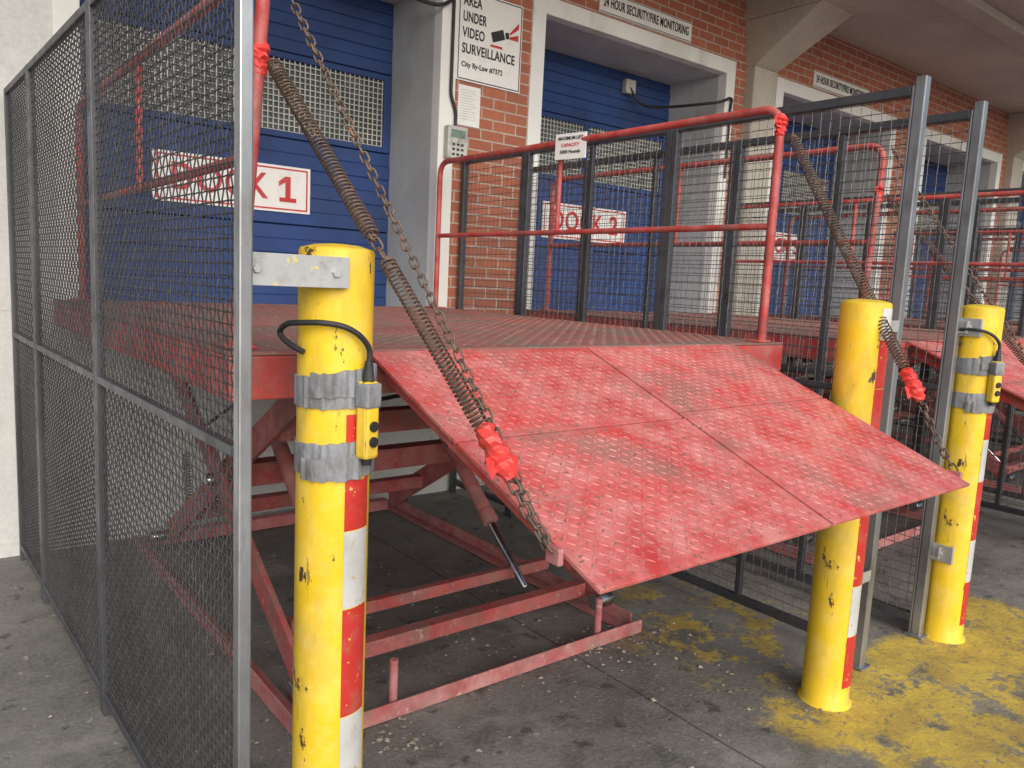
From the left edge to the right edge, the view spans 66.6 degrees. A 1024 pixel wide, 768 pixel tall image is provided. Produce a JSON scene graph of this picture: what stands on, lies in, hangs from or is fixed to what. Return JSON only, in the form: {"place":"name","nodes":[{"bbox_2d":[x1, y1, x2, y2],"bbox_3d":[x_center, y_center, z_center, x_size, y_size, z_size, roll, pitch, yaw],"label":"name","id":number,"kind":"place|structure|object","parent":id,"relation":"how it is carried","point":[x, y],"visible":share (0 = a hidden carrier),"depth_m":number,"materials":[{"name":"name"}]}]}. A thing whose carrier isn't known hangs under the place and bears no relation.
{"place":"outdoors","nodes":[
{"label":"outdoors","id":0,"kind":"place"},
{"bbox_2d":[0,405,1023,767],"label":"ground","id":1,"kind":"structure","parent":0,"point":[972,711],"depth_m":3.03,"materials":[{"name":"concrete"}]},
{"bbox_2d":[4,0,253,767],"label":"wire fence","id":2,"kind":"object","parent":1,"relation":"on","point":[238,450],"visible":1,"depth_m":2.18,"materials":[{"name":"metal"}]},
{"bbox_2d":[253,243,381,767],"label":"safety bollard","id":3,"kind":"object","parent":1,"relation":"on","point":[337,393],"visible":0.98,"depth_m":1.75,"materials":[{"name":"yellow metal"}]},
{"bbox_2d":[0,310,937,557],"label":"dock base wall","id":4,"kind":"structure","parent":1,"relation":"on","point":[9,533],"depth_m":4.21,"materials":[{"name":"paint"}]},
{"bbox_2d":[0,0,58,310],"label":"painted wall","id":5,"kind":"structure","parent":4,"relation":"on","point":[25,31],"depth_m":3.71,"materials":[{"name":"paint"}]},
{"bbox_2d":[447,0,1009,314],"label":"brick piers","id":6,"kind":"structure","parent":4,"relation":"on","point":[503,120],"depth_m":5.50,"materials":[{"name":"red brick"}]},
{"bbox_2d":[457,84,480,127],"bbox_3d":[-0.289,-1.867,5.245,0.180,0.260,0.005,-3,10,-38],"label":"paper notice","id":7,"kind":"object","parent":6,"relation":"attached to","point":[468,111],"visible":1,"depth_m":5.24,"materials":[{"name":"white paper"}]},
{"bbox_2d":[456,0,523,93],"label":"surveillance sign","id":8,"kind":"object","parent":6,"relation":"attached to","point":[489,42],"visible":1,"depth_m":5.27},
{"bbox_2d":[51,0,1023,316],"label":"door frame trim","id":9,"kind":"structure","parent":6,"relation":"attached to","point":[557,12],"depth_m":5.71,"materials":[{"name":"white paint"}]},
{"bbox_2d":[599,0,691,42],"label":"security monitoring sign","id":10,"kind":"object","parent":6,"relation":"attached to","point":[639,14],"visible":1,"depth_m":6.14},
{"bbox_2d":[379,0,1023,320],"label":"door reveal","id":11,"kind":"object","parent":6,"relation":"attached to","point":[412,89],"depth_m":6.32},
{"bbox_2d":[80,0,393,305],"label":"overhead door panels","id":12,"kind":"object","parent":11,"relation":"attached to","point":[353,37],"visible":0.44,"depth_m":5.20,"materials":[{"name":"blue paint"}]},
{"bbox_2d":[151,148,309,214],"bbox_3d":[-1.759,-1.276,4.970,1.000,0.300,0.015,-3,10,-38],"label":"dock number sign","id":13,"kind":"object","parent":12,"relation":"attached to","point":[280,188],"visible":0.37,"depth_m":5.09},
{"bbox_2d":[80,21,381,145],"bbox_3d":[-1.701,-1.882,4.967,1.960,0.455,0.005,-3,10,-38],"label":"door window glass","id":14,"kind":"object","parent":12,"relation":"in","point":[270,85],"visible":0.32,"depth_m":5.15,"materials":[{"name":"glass"}]},
{"bbox_2d":[80,19,383,146],"bbox_3d":[-1.690,-1.879,4.953,1.960,0.455,0.012,-3,10,-38],"label":"door window grille","id":15,"kind":"object","parent":12,"relation":"attached to","point":[325,99],"depth_m":5.17,"materials":[{"name":"beige metal"}]},
{"bbox_2d":[416,0,452,6],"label":"power cable","id":16,"kind":"object","parent":11,"relation":"attached to","point":[436,4],"visible":1,"depth_m":4.95,"materials":[{"name":"black rubber"}]},
{"bbox_2d":[443,0,467,158],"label":"keypad box","id":17,"kind":"object","parent":11,"relation":"attached to","point":[455,140],"visible":0.98,"depth_m":5.13,"materials":[{"name":"beige plastic"}]},
{"bbox_2d":[531,49,669,311],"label":"overhead door panels","id":18,"kind":"object","parent":11,"relation":"attached to","point":[585,94],"visible":0.33,"depth_m":6.89,"materials":[{"name":"blue paint"}]},
{"bbox_2d":[541,201,625,242],"bbox_3d":[0.644,-1.408,6.859,1.000,0.300,0.014,-3,10,-38],"label":"dock number sign","id":19,"kind":"object","parent":18,"relation":"attached to","point":[566,208],"visible":0.51,"depth_m":6.90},
{"bbox_2d":[539,117,659,189],"bbox_3d":[0.617,-2.008,6.788,1.960,0.455,0.005,-3,10,-38],"label":"door window glass","id":20,"kind":"object","parent":18,"relation":"in","point":[548,136],"visible":0.25,"depth_m":6.95,"materials":[{"name":"black glass"}]},
{"bbox_2d":[539,116,660,190],"bbox_3d":[0.628,-2.006,6.774,1.960,0.455,0.012,-3,10,-38],"label":"door window grille","id":21,"kind":"object","parent":18,"relation":"attached to","point":[591,129],"depth_m":6.93,"materials":[{"name":"beige metal"}]},
{"bbox_2d":[622,78,732,178],"bbox_3d":[1.438,-2.259,6.868,0.975,0.820,0.228,4,8,8],"label":"power cable","id":22,"kind":"object","parent":11,"relation":"attached to","point":[628,86],"visible":0.9,"depth_m":6.89,"materials":[{"name":"black rubber"}]},
{"bbox_2d":[768,120,836,314],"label":"overhead door panels","id":23,"kind":"object","parent":11,"relation":"attached to","point":[794,163],"visible":0.19,"depth_m":8.97,"materials":[{"name":"blue paint"}]},
{"bbox_2d":[774,232,796,259],"bbox_3d":[2.962,-1.534,8.680,1.000,0.300,0.014,-3,10,-38],"label":"dock number sign","id":24,"kind":"object","parent":23,"relation":"attached to","point":[781,234],"visible":0.17,"depth_m":8.73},
{"bbox_2d":[781,171,828,214],"bbox_3d":[2.946,-2.132,8.594,1.960,0.455,0.012,-3,10,-38],"label":"door window grille","id":25,"kind":"object","parent":23,"relation":"attached to","point":[802,182],"depth_m":8.82,"materials":[{"name":"grey metal"}]},
{"bbox_2d":[907,160,947,316],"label":"overhead door panels","id":26,"kind":"object","parent":11,"relation":"attached to","point":[931,177],"visible":0.04,"depth_m":10.82,"materials":[{"name":"blue paint"}]},
{"bbox_2d":[918,200,938,236],"bbox_3d":[5.263,-2.259,10.415,1.960,0.455,0.012,-3,10,-38],"label":"door window grille","id":27,"kind":"object","parent":26,"relation":"attached to","point":[919,221],"depth_m":10.77,"materials":[{"name":"grey metal"}]},
{"bbox_2d":[1004,195,1023,319],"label":"overhead door panels","id":28,"kind":"object","parent":11,"relation":"attached to","point":[1021,212],"visible":0.08,"depth_m":12.81,"materials":[{"name":"blue paint"}]},
{"bbox_2d":[813,69,868,105],"bbox_3d":[3.366,-3.014,7.950,1.060,0.160,0.013,-3,10,-38],"label":"security monitoring sign","id":29,"kind":"object","parent":6,"relation":"attached to","point":[831,84],"visible":0.83,"depth_m":7.86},
{"bbox_2d":[828,0,1023,113],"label":"ceiling slab","id":30,"kind":"structure","parent":6,"relation":"on","point":[938,43],"depth_m":7.89,"materials":[{"name":"beige concrete"}]},
{"bbox_2d":[933,0,1023,51],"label":"ceiling joint beam","id":31,"kind":"structure","parent":30,"relation":"attached to","point":[987,17],"depth_m":6.88,"materials":[{"name":"beige concrete"}]},
{"bbox_2d":[18,504,990,767],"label":"debris","id":32,"kind":"object","parent":1,"relation":"on","point":[380,738],"visible":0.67,"depth_m":2.95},
{"bbox_2d":[54,0,969,735],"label":"scissor dock lift","id":33,"kind":"object","parent":1,"relation":"on","point":[602,462],"visible":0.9,"depth_m":2.30,"materials":[{"name":"paint"}]},
{"bbox_2d":[555,131,586,159],"bbox_3d":[0.302,-1.228,4.024,0.200,0.130,0.009,9,10,41],"label":"lift capacity sign","id":34,"kind":"object","parent":33,"relation":"attached to","point":[570,145],"visible":1,"depth_m":4.02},
{"bbox_2d":[449,75,930,671],"bbox_3d":[0.564,-0.189,4.211,0.080,2.330,3.050,-3,10,-38],"label":"wire fence","id":35,"kind":"object","parent":1,"relation":"on","point":[919,93],"visible":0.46,"depth_m":3.61,"materials":[{"name":"metal"}]},
{"bbox_2d":[526,100,988,639],"bbox_3d":[0.972,-0.211,4.532,0.080,2.330,3.050,-3,10,-38],"label":"wire fence","id":36,"kind":"object","parent":1,"relation":"on","point":[976,116],"visible":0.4,"depth_m":3.72,"materials":[{"name":"metal"}]},
{"bbox_2d":[526,143,1023,564],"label":"scissor dock lift","id":37,"kind":"object","parent":1,"relation":"on","point":[1012,381],"visible":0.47,"depth_m":4.50,"materials":[{"name":"paint"}]},
{"bbox_2d":[797,299,899,711],"bbox_3d":[1.309,0.437,2.920,0.436,1.499,0.192,-3,10,-38],"label":"safety bollard","id":38,"kind":"object","parent":1,"relation":"on","point":[840,577],"visible":0.85,"depth_m":2.80,"materials":[{"name":"yellow metal"}]},
{"bbox_2d":[732,0,1023,315],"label":"concrete columns","id":39,"kind":"structure","parent":1,"relation":"on","point":[781,34],"depth_m":6.96,"materials":[{"name":"beige concrete"}]},
{"bbox_2d":[733,187,1023,516],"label":"wire fence","id":40,"kind":"object","parent":1,"relation":"on","point":[996,505],"visible":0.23,"depth_m":5.80,"materials":[{"name":"metal"}]},
{"bbox_2d":[768,207,1023,493],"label":"scissor dock lift","id":41,"kind":"object","parent":1,"relation":"on","point":[1002,422],"visible":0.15,"depth_m":7.11,"materials":[{"name":"paint"}]},
{"bbox_2d":[769,197,1023,499],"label":"wire fence","id":42,"kind":"object","parent":1,"relation":"on","point":[973,241],"visible":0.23,"depth_m":6.11,"materials":[{"name":"metal"}]},
{"bbox_2d":[895,227,1023,444],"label":"wire fence","id":43,"kind":"object","parent":1,"relation":"on","point":[1006,318],"visible":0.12,"depth_m":8.25,"materials":[{"name":"metal"}]},
{"bbox_2d":[897,233,1023,438],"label":"wire fence","id":44,"kind":"object","parent":1,"relation":"on","point":[972,289],"visible":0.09,"depth_m":8.80,"materials":[{"name":"metal"}]},
{"bbox_2d":[923,304,1004,643],"bbox_3d":[1.992,0.402,3.441,0.208,1.499,0.226,-3,10,-38],"label":"safety bollard","id":45,"kind":"object","parent":1,"relation":"on","point":[980,369],"visible":0.89,"depth_m":3.38,"materials":[{"name":"yellow metal"}]},
{"bbox_2d":[912,238,1023,435],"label":"scissor dock lift","id":46,"kind":"object","parent":1,"relation":"on","point":[996,291],"visible":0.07,"depth_m":9.41,"materials":[{"name":"paint"}]},
{"bbox_2d":[1002,248,1023,411],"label":"wire fence","id":47,"kind":"object","parent":1,"relation":"on","point":[1016,305],"visible":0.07,"depth_m":10.76,"materials":[{"name":"metal"}]},
{"bbox_2d":[560,0,1006,153],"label":"brick lintel wall","id":48,"kind":"structure","parent":0,"point":[715,24],"depth_m":7.76,"materials":[{"name":"red brick"}]},
{"bbox_2d":[781,170,827,214],"bbox_3d":[2.934,-2.135,8.609,1.960,0.455,0.005,-3,10,-38],"label":"door window glass","id":49,"kind":"object","parent":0,"point":[799,189],"visible":0.07,"depth_m":8.82,"materials":[{"name":"grey glass"}]},
{"bbox_2d":[917,201,938,228],"bbox_3d":[5.252,-2.261,10.429,1.960,0.455,0.005,-3,10,-38],"label":"door window glass","id":50,"kind":"object","parent":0,"point":[926,218],"visible":0.07,"depth_m":10.82,"materials":[{"name":"grey glass"}]}
]}

